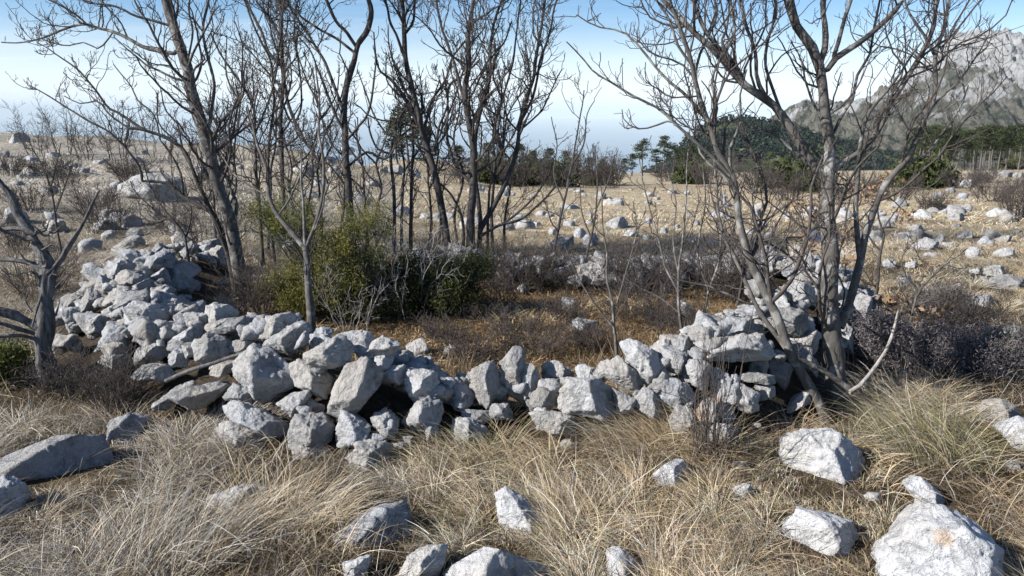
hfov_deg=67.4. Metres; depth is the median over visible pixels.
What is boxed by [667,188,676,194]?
field stone
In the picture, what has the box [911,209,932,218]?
field stone
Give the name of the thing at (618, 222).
field rock
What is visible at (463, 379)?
rubble stone
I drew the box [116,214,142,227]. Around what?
field rock
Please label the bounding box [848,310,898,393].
stick
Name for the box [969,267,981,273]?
field rock
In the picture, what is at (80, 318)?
heap stone
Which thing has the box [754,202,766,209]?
field stone
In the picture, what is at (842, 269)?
back wall stone
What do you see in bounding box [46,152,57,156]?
field stone
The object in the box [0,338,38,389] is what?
juniper shrub
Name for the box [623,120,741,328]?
sapling cluster
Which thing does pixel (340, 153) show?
thicket stem
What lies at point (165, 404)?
wall stone
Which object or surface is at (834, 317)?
twin stem tree
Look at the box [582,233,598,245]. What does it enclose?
field rock
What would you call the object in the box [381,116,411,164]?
pine tree
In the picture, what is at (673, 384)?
wall stone
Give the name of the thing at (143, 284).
wall stone
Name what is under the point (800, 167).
juniper
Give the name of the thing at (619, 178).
scrub bush
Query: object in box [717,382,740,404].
rubble stone
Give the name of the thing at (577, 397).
wall stone
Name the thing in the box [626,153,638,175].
pine tree
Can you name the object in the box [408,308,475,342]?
weed clump
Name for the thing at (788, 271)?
wall stone
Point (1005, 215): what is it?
field stone
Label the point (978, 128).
pine tree
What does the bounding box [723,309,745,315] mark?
rubble stone
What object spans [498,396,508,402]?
rubble stone
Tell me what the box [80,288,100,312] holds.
wall stone
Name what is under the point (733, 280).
bramble thicket
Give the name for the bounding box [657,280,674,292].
back wall stone
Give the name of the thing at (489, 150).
pine tree
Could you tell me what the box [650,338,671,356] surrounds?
wall stone
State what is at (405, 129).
pine tree
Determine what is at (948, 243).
field rock
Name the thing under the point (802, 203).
young oak
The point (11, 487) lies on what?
loose rock
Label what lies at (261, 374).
wall stone
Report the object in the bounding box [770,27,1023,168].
mountain
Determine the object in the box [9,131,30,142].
field rock
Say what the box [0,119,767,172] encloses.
sea
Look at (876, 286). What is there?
sapling
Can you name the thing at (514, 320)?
weed clump
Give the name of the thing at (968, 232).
field rock
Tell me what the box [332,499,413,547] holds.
loose rock
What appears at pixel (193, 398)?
wall stone
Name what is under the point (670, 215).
meadow grass
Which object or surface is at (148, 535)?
grass tussock
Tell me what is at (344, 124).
branching tree
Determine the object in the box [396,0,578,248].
multi stem tree
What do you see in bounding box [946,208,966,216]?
field stone
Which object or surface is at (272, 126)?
forked tree
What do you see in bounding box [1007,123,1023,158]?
pine tree
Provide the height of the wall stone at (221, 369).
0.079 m
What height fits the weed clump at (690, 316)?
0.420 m
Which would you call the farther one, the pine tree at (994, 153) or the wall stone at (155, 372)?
the pine tree at (994, 153)
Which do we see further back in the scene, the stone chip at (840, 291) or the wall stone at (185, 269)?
the wall stone at (185, 269)
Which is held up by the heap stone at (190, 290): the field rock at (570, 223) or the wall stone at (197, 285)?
the wall stone at (197, 285)
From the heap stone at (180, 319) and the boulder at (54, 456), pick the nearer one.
the boulder at (54, 456)
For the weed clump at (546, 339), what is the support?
on the ground at (398, 401)
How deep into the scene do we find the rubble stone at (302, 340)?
3.94 m
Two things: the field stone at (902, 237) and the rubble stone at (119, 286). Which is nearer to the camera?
the rubble stone at (119, 286)
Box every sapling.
[23,133,73,262]
[129,160,200,261]
[536,62,601,251]
[564,187,655,355]
[580,143,616,257]
[722,155,784,308]
[859,179,905,312]
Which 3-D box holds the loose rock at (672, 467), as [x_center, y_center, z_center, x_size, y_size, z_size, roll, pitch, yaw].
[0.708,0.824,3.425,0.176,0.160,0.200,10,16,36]
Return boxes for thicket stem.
[182,71,226,238]
[201,94,244,203]
[206,35,258,231]
[238,56,309,249]
[261,110,320,227]
[270,64,343,252]
[292,47,350,241]
[317,65,364,254]
[334,102,397,252]
[354,69,413,259]
[383,42,429,249]
[396,61,465,245]
[399,62,465,250]
[432,30,498,243]
[480,76,524,251]
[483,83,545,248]
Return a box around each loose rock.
[0,474,30,519]
[106,412,150,444]
[202,484,268,509]
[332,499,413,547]
[342,554,370,575]
[398,544,447,575]
[443,547,554,575]
[494,486,544,538]
[606,546,640,575]
[653,458,689,487]
[731,483,754,499]
[733,461,745,469]
[782,506,858,555]
[864,492,881,500]
[902,475,944,504]
[977,398,1020,422]
[992,415,1023,449]
[1006,462,1021,471]
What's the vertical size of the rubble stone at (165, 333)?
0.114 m
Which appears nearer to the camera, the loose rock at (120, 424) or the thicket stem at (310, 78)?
the loose rock at (120, 424)
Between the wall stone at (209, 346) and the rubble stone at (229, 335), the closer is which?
the wall stone at (209, 346)
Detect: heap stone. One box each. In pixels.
[54,301,65,326]
[57,292,76,303]
[59,306,96,333]
[73,311,103,339]
[76,274,105,296]
[93,320,133,351]
[101,341,128,355]
[109,299,134,320]
[113,287,149,306]
[120,328,132,338]
[122,300,168,320]
[127,315,157,346]
[132,251,154,262]
[133,265,155,276]
[149,290,175,303]
[151,282,176,292]
[152,278,167,286]
[164,243,183,252]
[171,273,199,294]
[171,313,187,333]
[173,304,204,320]
[190,300,205,308]
[202,238,221,247]
[652,371,671,386]
[679,325,706,352]
[711,324,739,335]
[752,315,764,332]
[772,290,790,307]
[794,343,812,359]
[809,327,821,338]
[839,306,854,325]
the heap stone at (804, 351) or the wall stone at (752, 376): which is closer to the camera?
the wall stone at (752, 376)
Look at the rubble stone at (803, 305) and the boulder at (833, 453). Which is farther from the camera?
the rubble stone at (803, 305)
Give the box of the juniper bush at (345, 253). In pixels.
[229,172,403,324]
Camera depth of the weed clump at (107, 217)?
10.23 m
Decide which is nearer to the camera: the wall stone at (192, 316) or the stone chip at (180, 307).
the wall stone at (192, 316)
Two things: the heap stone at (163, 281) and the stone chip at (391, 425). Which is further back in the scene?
the heap stone at (163, 281)
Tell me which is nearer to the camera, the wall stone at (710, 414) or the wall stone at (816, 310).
the wall stone at (710, 414)
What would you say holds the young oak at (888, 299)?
on the ground at (398, 401)
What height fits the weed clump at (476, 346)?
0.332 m
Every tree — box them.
[0,179,99,389]
[1,0,284,301]
[5,22,247,296]
[194,0,347,266]
[224,43,348,349]
[229,0,339,236]
[242,0,417,253]
[349,0,480,256]
[377,103,431,171]
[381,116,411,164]
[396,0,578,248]
[410,125,444,171]
[451,144,468,162]
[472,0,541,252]
[482,141,496,161]
[511,143,525,159]
[544,147,554,162]
[553,0,855,424]
[559,150,570,161]
[614,0,1023,416]
[620,157,628,173]
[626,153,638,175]
[631,138,654,171]
[649,148,664,170]
[656,135,672,175]
[666,143,682,174]
[674,151,686,163]
[685,144,697,162]
[693,153,705,164]
[908,127,926,151]
[909,128,931,153]
[912,125,934,157]
[927,126,949,150]
[928,123,946,152]
[928,127,947,160]
[933,126,955,161]
[941,132,966,166]
[944,148,961,161]
[947,125,963,163]
[955,129,963,169]
[957,129,977,170]
[960,130,976,169]
[961,148,973,162]
[963,149,978,169]
[968,126,987,167]
[969,127,994,169]
[969,129,981,169]
[974,127,995,169]
[975,149,991,160]
[977,125,998,167]
[986,122,1001,168]
[988,147,999,160]
[990,145,994,168]
[992,125,1017,165]
[992,129,1019,168]
[996,124,1017,169]
[996,148,1012,165]
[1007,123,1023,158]
[1013,131,1023,169]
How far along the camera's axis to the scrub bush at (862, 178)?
25.95 m
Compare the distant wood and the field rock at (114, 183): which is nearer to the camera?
the field rock at (114, 183)
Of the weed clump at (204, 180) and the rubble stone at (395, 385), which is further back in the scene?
the weed clump at (204, 180)
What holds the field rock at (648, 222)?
on the ground at (398, 401)
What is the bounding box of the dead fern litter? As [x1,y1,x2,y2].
[57,278,1023,408]
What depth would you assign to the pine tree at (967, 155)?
159.53 m
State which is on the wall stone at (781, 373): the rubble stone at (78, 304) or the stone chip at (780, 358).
the stone chip at (780, 358)
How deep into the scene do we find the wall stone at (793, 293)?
4.72 m
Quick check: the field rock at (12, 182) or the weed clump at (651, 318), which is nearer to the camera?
the weed clump at (651, 318)
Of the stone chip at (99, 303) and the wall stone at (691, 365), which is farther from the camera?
the stone chip at (99, 303)
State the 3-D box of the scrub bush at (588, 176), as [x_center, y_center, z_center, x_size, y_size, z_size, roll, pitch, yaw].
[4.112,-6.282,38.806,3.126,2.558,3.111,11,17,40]
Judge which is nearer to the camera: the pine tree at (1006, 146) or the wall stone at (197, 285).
the wall stone at (197, 285)
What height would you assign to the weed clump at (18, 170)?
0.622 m
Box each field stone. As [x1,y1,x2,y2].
[0,151,9,156]
[23,171,35,176]
[38,185,58,196]
[44,211,59,218]
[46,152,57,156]
[77,237,102,252]
[98,209,118,218]
[101,230,114,239]
[104,212,127,221]
[113,234,144,248]
[126,227,142,235]
[168,223,187,234]
[171,231,195,249]
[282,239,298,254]
[307,191,318,198]
[353,192,370,204]
[379,165,387,171]
[392,205,408,216]
[420,212,429,218]
[446,212,452,218]
[459,218,466,228]
[497,220,514,230]
[499,188,507,195]
[515,220,535,228]
[594,191,605,198]
[611,198,624,205]
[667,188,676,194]
[720,197,731,206]
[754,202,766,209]
[788,244,801,250]
[810,230,820,241]
[839,210,852,217]
[868,211,886,218]
[868,230,885,242]
[877,216,896,223]
[890,198,907,207]
[894,233,912,242]
[910,228,932,239]
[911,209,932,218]
[926,207,939,212]
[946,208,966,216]
[947,205,965,213]
[956,193,967,198]
[961,204,972,210]
[977,236,993,244]
[984,229,999,238]
[999,208,1016,221]
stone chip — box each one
[92,297,103,307]
[98,300,104,307]
[102,283,112,291]
[156,339,165,347]
[176,303,185,312]
[176,324,186,330]
[249,317,265,334]
[295,405,312,413]
[385,419,396,431]
[394,442,405,450]
[441,376,455,387]
[454,399,466,408]
[456,372,465,376]
[534,407,546,410]
[544,379,561,391]
[560,377,565,384]
[560,438,576,450]
[562,409,572,414]
[684,326,689,334]
[684,399,693,407]
[713,331,720,336]
[730,374,740,382]
[757,298,766,305]
[772,349,786,364]
[804,299,810,309]
[838,284,846,296]
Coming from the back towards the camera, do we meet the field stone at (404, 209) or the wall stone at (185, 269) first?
the field stone at (404, 209)
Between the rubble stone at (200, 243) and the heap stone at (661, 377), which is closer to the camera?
the heap stone at (661, 377)
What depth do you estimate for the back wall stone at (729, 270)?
7.14 m
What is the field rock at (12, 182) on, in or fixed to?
on the ground at (398, 401)
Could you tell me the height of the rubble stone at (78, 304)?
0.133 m
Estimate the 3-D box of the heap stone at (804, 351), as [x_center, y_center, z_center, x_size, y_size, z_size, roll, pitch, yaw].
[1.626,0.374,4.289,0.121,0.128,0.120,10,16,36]
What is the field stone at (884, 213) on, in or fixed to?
on the ground at (398, 401)
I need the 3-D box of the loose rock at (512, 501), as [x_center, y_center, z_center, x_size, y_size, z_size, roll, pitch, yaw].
[0.029,0.893,3.041,0.167,0.224,0.242,-7,15,-28]
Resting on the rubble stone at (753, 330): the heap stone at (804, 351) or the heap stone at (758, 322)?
the heap stone at (758, 322)
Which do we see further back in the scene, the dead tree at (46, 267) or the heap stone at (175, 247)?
the heap stone at (175, 247)
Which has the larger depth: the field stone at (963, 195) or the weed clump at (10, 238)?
the field stone at (963, 195)
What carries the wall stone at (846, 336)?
on the ground at (398, 401)
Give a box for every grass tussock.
[1,460,304,575]
[133,379,288,462]
[133,444,416,566]
[362,403,571,488]
[490,449,677,563]
[543,355,734,472]
[582,387,791,485]
[811,354,1021,426]
[814,378,1023,483]
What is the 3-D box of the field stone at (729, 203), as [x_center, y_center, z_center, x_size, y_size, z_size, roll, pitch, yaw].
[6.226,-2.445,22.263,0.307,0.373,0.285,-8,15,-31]
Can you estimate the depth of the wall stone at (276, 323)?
4.15 m
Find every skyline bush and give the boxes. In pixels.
[1,102,57,155]
[28,84,85,155]
[57,114,102,160]
[71,97,139,160]
[126,97,194,159]
[197,97,277,159]
[286,110,353,157]
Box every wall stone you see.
[63,294,82,306]
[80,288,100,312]
[82,314,114,336]
[94,274,109,288]
[97,353,133,367]
[101,257,136,278]
[101,288,133,306]
[101,303,121,318]
[111,249,140,261]
[111,323,126,330]
[114,269,155,286]
[123,303,170,324]
[131,363,175,381]
[132,278,151,290]
[132,343,171,365]
[144,250,178,271]
[151,284,176,292]
[151,380,196,410]
[153,319,177,344]
[163,296,190,305]
[163,380,229,410]
[168,347,188,367]
[169,262,201,278]
[171,280,189,290]
[172,326,204,340]
[182,345,193,358]
[183,312,207,327]
[191,281,200,290]
[194,332,229,364]
[196,379,228,397]
[204,317,253,332]
[205,302,238,322]
[208,245,226,269]
[209,316,249,333]
[209,360,232,377]
[210,420,267,450]
[213,332,235,355]
[222,382,252,402]
[222,400,288,439]
[228,339,253,352]
[232,343,294,402]
[249,311,298,341]
[262,320,313,355]
[276,389,311,417]
[287,412,335,450]
[289,358,334,399]
[291,444,332,460]
[297,398,324,413]
[303,333,354,368]
[311,326,333,346]
[327,356,384,418]
[335,410,370,448]
[340,329,374,353]
[345,439,397,472]
[363,335,400,355]
[367,433,385,440]
[370,407,400,440]
[381,364,406,384]
[397,349,414,359]
[398,434,419,447]
[400,395,444,434]
[403,368,439,397]
[422,423,438,441]
[424,356,433,364]
[443,377,475,411]
[448,242,473,252]
[450,417,487,447]
[461,409,490,423]
[469,360,499,409]
[488,403,512,420]
[496,261,514,271]
[498,345,524,402]
[508,264,524,278]
[517,283,526,293]
[521,363,538,400]
[528,410,577,435]
[529,386,558,409]
[533,253,555,274]
[541,360,573,378]
[545,378,559,382]
[552,266,564,276]
[557,377,616,419]
[564,258,576,272]
[565,260,579,268]
[567,273,586,287]
[575,259,605,285]
[575,364,595,377]
[579,255,587,264]
[591,250,612,259]
[592,271,616,289]
[595,265,612,275]
[597,355,643,391]
[611,388,638,413]
[619,338,669,386]
[625,263,645,273]
[625,271,644,291]
[633,386,662,420]
[642,270,659,282]
[643,257,659,269]
[648,381,665,394]
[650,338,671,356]
[655,377,694,409]
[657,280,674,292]
[668,404,699,439]
[671,336,692,351]
[673,272,688,285]
[674,263,690,273]
[677,346,705,382]
[683,252,696,266]
[685,262,696,274]
[685,358,710,390]
[687,325,715,342]
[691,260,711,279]
[693,397,724,421]
[707,332,776,362]
[709,367,732,395]
[709,423,739,444]
[717,316,754,333]
[720,405,734,423]
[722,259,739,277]
[734,383,760,413]
[741,370,775,384]
[744,279,772,298]
[749,361,768,373]
[753,384,775,400]
[760,251,782,267]
[760,307,809,336]
[767,359,792,390]
[772,260,785,270]
[775,281,815,305]
[781,266,812,279]
[786,390,811,413]
[789,330,819,355]
[796,351,818,378]
[805,251,814,262]
[806,262,815,272]
[814,306,821,324]
[815,259,820,271]
[819,264,844,273]
[842,323,853,354]
[845,269,852,279]
[852,292,871,319]
[858,286,878,296]
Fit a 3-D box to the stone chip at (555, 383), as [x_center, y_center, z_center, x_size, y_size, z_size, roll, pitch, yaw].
[0.205,0.496,3.824,0.073,0.068,0.072,-7,15,-29]
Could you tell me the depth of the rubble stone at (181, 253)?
7.10 m
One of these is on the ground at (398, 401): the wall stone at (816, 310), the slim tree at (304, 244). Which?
the slim tree at (304, 244)
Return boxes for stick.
[164,351,242,382]
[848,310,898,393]
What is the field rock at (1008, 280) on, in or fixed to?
on the ground at (398, 401)
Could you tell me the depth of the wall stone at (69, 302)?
5.71 m
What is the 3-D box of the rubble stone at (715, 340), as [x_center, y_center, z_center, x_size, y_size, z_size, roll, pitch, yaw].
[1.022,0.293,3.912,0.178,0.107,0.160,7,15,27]
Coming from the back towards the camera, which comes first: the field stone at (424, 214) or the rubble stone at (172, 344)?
the field stone at (424, 214)
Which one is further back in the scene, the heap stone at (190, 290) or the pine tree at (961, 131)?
the pine tree at (961, 131)
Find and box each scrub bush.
[435,147,488,184]
[482,140,550,186]
[524,145,584,188]
[562,140,624,188]
[598,152,632,186]
[644,159,686,181]
[682,149,743,187]
[727,153,791,194]
[764,160,818,200]
[815,175,854,204]
[841,164,907,197]
[865,170,927,200]
[912,184,958,210]
[932,165,998,187]
[956,173,1023,202]
[964,163,1003,183]
[988,179,1023,219]
[1009,167,1023,197]
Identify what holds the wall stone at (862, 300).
on the heap stone
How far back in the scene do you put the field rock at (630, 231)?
11.32 m
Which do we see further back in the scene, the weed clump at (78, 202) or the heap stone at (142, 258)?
the weed clump at (78, 202)
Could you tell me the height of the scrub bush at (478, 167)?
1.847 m
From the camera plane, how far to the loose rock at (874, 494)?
3.24 m
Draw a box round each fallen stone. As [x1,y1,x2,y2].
[406,337,428,356]
[443,344,462,356]
[562,297,574,308]
[570,317,598,331]
[677,303,692,314]
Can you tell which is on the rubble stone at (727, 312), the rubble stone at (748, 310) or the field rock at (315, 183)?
the rubble stone at (748, 310)
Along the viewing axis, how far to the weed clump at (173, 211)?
9.90 m
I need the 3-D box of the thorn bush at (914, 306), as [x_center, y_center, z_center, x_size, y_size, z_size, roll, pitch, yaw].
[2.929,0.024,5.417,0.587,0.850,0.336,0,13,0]
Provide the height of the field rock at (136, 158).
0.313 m
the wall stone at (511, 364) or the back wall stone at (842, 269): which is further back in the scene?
the back wall stone at (842, 269)
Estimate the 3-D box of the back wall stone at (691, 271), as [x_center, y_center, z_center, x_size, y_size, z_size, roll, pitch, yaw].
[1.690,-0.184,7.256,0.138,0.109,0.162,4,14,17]
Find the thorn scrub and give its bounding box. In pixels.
[893,275,1016,331]
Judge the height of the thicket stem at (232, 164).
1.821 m
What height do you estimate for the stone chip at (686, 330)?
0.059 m
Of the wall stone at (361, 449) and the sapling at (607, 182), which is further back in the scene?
the sapling at (607, 182)
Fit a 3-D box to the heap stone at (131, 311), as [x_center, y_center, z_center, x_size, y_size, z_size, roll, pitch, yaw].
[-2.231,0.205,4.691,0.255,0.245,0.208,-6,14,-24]
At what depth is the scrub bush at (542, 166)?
35.75 m
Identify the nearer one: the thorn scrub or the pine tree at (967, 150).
the thorn scrub
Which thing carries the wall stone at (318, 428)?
on the ground at (398, 401)
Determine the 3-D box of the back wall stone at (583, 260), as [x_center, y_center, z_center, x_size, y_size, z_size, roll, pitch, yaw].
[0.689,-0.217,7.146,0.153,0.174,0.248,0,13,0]
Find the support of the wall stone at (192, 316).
on the heap stone at (180, 319)
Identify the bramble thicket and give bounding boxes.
[152,171,248,256]
[196,239,304,316]
[237,168,345,251]
[302,260,388,332]
[323,158,416,242]
[326,206,473,321]
[399,211,514,280]
[469,229,583,295]
[588,221,707,298]
[676,221,778,302]
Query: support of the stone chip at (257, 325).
on the rubble stone at (248, 333)
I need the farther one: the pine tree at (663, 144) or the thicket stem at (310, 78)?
the pine tree at (663, 144)
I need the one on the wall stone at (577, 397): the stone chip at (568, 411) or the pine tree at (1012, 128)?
the stone chip at (568, 411)
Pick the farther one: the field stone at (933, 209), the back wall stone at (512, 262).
the field stone at (933, 209)
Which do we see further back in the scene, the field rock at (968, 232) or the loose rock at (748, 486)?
the field rock at (968, 232)
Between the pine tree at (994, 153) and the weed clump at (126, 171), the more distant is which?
the pine tree at (994, 153)
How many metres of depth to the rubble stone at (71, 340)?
4.83 m
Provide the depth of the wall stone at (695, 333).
3.91 m
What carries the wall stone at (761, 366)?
on the ground at (398, 401)
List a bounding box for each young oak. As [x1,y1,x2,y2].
[779,165,920,266]
[875,287,953,324]
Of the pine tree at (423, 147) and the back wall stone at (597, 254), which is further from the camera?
the pine tree at (423, 147)
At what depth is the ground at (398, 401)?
4.47 m
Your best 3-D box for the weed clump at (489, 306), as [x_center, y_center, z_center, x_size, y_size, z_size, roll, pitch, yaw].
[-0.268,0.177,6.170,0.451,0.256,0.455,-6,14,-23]
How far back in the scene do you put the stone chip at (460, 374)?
3.99 m
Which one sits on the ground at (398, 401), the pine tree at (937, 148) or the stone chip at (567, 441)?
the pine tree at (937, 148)
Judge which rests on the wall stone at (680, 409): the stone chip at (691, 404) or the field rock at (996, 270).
the stone chip at (691, 404)
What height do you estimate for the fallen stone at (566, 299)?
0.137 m
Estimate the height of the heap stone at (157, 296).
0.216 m
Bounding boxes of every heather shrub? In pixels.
[847,303,923,377]
[890,306,1023,385]
[903,276,982,318]
[966,315,1023,385]
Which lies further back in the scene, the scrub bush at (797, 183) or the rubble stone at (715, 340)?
the scrub bush at (797, 183)
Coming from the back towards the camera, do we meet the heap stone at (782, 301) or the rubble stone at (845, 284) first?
the rubble stone at (845, 284)
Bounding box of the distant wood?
[640,114,901,172]
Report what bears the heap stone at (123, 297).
on the ground at (398, 401)
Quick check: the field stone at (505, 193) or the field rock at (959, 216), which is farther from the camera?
the field stone at (505, 193)
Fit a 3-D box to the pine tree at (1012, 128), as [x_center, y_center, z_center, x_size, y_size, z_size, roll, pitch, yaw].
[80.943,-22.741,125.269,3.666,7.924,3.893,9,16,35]
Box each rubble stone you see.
[52,334,66,352]
[52,334,83,353]
[70,324,81,332]
[75,301,96,312]
[80,262,103,280]
[94,279,122,296]
[116,318,125,323]
[117,285,132,288]
[149,267,172,282]
[152,242,163,252]
[157,325,176,339]
[161,286,171,292]
[166,303,176,320]
[166,338,192,350]
[178,248,192,258]
[182,241,200,255]
[184,294,191,301]
[188,320,202,331]
[191,338,196,349]
[197,252,210,261]
[198,242,209,252]
[199,244,210,251]
[204,330,234,337]
[236,324,245,336]
[240,324,257,340]
[246,312,257,315]
[256,314,266,317]
[294,331,309,349]
[295,313,301,321]
[308,333,331,348]
[310,368,327,373]
[354,338,374,359]
[372,355,393,371]
[391,383,404,386]
[392,354,409,364]
[403,367,415,378]
[405,354,426,366]
[408,384,445,404]
[412,362,435,371]
[427,363,440,371]
[437,384,453,401]
[438,371,445,383]
[458,376,468,384]
[495,384,509,400]
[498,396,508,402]
[504,382,511,388]
[509,382,526,393]
[523,378,539,410]
[538,379,547,386]
[590,374,603,391]
[592,368,607,381]
[655,386,661,392]
[658,344,688,374]
[659,334,685,340]
[659,356,670,367]
[692,310,721,334]
[695,336,727,351]
[711,315,721,321]
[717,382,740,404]
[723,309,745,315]
[729,314,756,333]
[735,305,768,317]
[766,340,774,348]
[791,271,815,283]
[792,301,807,308]
[802,362,814,371]
[808,316,814,328]
[838,281,849,289]
[840,276,849,282]
[862,289,870,295]
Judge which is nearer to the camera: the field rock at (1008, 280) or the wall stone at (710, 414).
the wall stone at (710, 414)
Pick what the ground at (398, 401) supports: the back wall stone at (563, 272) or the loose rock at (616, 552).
the loose rock at (616, 552)
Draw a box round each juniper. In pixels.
[339,239,500,322]
[466,143,509,185]
[503,150,549,185]
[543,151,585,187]
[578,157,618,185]
[668,156,711,184]
[749,145,796,188]
[784,143,841,193]
[882,148,927,187]
[899,144,961,189]
[994,152,1023,169]
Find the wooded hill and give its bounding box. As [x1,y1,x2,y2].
[664,121,899,171]
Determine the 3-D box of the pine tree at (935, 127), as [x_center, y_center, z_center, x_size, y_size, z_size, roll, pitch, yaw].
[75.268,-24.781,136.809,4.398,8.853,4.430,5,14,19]
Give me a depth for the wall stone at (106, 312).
4.84 m
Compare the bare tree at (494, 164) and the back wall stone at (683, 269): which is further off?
the bare tree at (494, 164)
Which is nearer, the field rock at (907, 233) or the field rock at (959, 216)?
the field rock at (907, 233)
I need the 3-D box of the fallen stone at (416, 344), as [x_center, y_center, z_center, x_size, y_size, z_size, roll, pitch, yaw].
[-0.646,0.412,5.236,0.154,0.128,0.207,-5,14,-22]
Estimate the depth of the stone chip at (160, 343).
4.35 m
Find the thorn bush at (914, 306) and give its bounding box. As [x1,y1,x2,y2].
[888,230,972,324]
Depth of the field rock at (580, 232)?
11.26 m
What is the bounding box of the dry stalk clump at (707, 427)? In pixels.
[652,295,753,470]
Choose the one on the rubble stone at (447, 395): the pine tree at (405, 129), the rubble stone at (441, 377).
the rubble stone at (441, 377)
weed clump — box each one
[0,151,34,175]
[0,176,60,211]
[0,207,46,250]
[0,233,88,302]
[2,337,105,401]
[14,152,78,175]
[33,153,99,188]
[48,329,156,418]
[55,176,130,211]
[58,174,147,233]
[95,155,159,174]
[103,155,163,182]
[119,173,176,199]
[141,186,204,236]
[176,155,230,191]
[238,184,313,226]
[302,288,372,323]
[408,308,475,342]
[432,316,507,364]
[451,292,509,322]
[469,265,528,308]
[480,299,544,337]
[490,307,574,359]
[529,290,592,323]
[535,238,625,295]
[552,310,623,353]
[590,272,662,322]
[628,291,696,329]
[643,286,713,336]
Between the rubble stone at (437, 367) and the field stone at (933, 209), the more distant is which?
the field stone at (933, 209)
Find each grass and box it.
[0,131,1023,287]
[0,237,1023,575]
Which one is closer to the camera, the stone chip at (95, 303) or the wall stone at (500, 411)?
the wall stone at (500, 411)
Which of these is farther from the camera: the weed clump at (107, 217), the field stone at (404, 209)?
the field stone at (404, 209)
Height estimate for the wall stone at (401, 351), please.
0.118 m
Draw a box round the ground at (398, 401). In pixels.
[0,133,1023,575]
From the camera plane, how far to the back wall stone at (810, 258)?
6.59 m
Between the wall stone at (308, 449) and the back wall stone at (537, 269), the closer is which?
the wall stone at (308, 449)
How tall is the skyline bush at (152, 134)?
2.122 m
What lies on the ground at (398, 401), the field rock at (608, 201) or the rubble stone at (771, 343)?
the field rock at (608, 201)
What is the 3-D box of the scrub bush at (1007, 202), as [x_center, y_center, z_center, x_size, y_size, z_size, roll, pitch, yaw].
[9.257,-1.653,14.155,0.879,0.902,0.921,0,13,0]
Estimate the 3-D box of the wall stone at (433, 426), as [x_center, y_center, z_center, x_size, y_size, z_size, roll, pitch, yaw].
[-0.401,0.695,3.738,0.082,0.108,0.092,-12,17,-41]
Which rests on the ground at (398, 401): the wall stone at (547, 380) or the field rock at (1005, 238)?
the field rock at (1005, 238)
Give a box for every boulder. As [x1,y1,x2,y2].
[0,434,114,480]
[777,428,864,484]
[871,498,1004,575]
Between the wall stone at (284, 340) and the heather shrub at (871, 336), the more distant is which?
the heather shrub at (871, 336)
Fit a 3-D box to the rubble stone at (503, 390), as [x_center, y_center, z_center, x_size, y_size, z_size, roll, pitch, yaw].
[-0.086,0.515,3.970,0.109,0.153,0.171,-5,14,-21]
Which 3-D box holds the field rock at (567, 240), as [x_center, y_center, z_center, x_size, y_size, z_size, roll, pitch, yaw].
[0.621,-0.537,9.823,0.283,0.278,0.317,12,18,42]
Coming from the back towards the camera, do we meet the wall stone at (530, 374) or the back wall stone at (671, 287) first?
the back wall stone at (671, 287)
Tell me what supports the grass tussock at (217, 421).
on the ground at (398, 401)
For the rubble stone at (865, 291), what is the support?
on the ground at (398, 401)
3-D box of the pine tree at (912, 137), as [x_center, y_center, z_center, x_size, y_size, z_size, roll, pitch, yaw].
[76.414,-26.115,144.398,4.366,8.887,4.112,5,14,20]
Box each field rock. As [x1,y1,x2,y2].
[2,208,29,223]
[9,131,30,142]
[9,181,25,185]
[25,155,37,160]
[45,220,68,231]
[77,167,89,172]
[92,159,107,163]
[93,220,119,229]
[109,182,120,188]
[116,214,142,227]
[117,173,186,200]
[128,156,142,162]
[195,158,206,179]
[293,166,314,175]
[313,179,325,185]
[327,156,336,163]
[341,147,354,154]
[366,179,379,186]
[388,164,402,174]
[535,211,545,215]
[548,227,555,235]
[549,236,573,250]
[560,204,580,208]
[563,220,575,226]
[573,227,586,237]
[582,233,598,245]
[603,198,612,205]
[605,216,627,228]
[623,229,639,236]
[640,234,651,239]
[644,218,652,223]
[659,227,668,233]
[764,232,773,237]
[801,206,818,216]
[836,217,844,222]
[837,205,846,216]
[872,295,881,308]
[873,220,891,227]
[882,258,897,268]
[895,274,912,286]
[898,232,911,236]
[904,261,918,267]
[907,224,922,230]
[910,237,938,249]
[929,252,940,258]
[934,234,945,243]
[941,242,954,245]
[945,187,955,192]
[947,212,964,220]
[957,230,973,238]
[960,179,973,186]
[965,246,980,259]
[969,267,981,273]
[972,293,993,306]
[979,276,988,280]
[982,264,1004,275]
[984,207,1002,216]
[989,274,1023,288]
[991,171,1012,176]
[991,247,1015,257]
[994,235,1011,241]
[1002,324,1020,335]
[1012,172,1022,177]
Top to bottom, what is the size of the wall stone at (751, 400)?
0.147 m
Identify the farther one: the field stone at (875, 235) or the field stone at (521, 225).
the field stone at (521, 225)
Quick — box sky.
[0,0,1023,118]
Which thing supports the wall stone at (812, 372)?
on the ground at (398, 401)
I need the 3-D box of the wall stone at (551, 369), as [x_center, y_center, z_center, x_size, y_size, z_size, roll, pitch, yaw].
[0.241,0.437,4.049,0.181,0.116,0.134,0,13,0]
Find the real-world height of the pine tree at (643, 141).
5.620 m
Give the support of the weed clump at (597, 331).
on the ground at (398, 401)
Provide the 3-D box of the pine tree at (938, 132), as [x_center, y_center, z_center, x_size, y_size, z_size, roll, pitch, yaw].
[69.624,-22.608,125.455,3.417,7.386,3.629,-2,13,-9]
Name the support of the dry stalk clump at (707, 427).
on the ground at (398, 401)

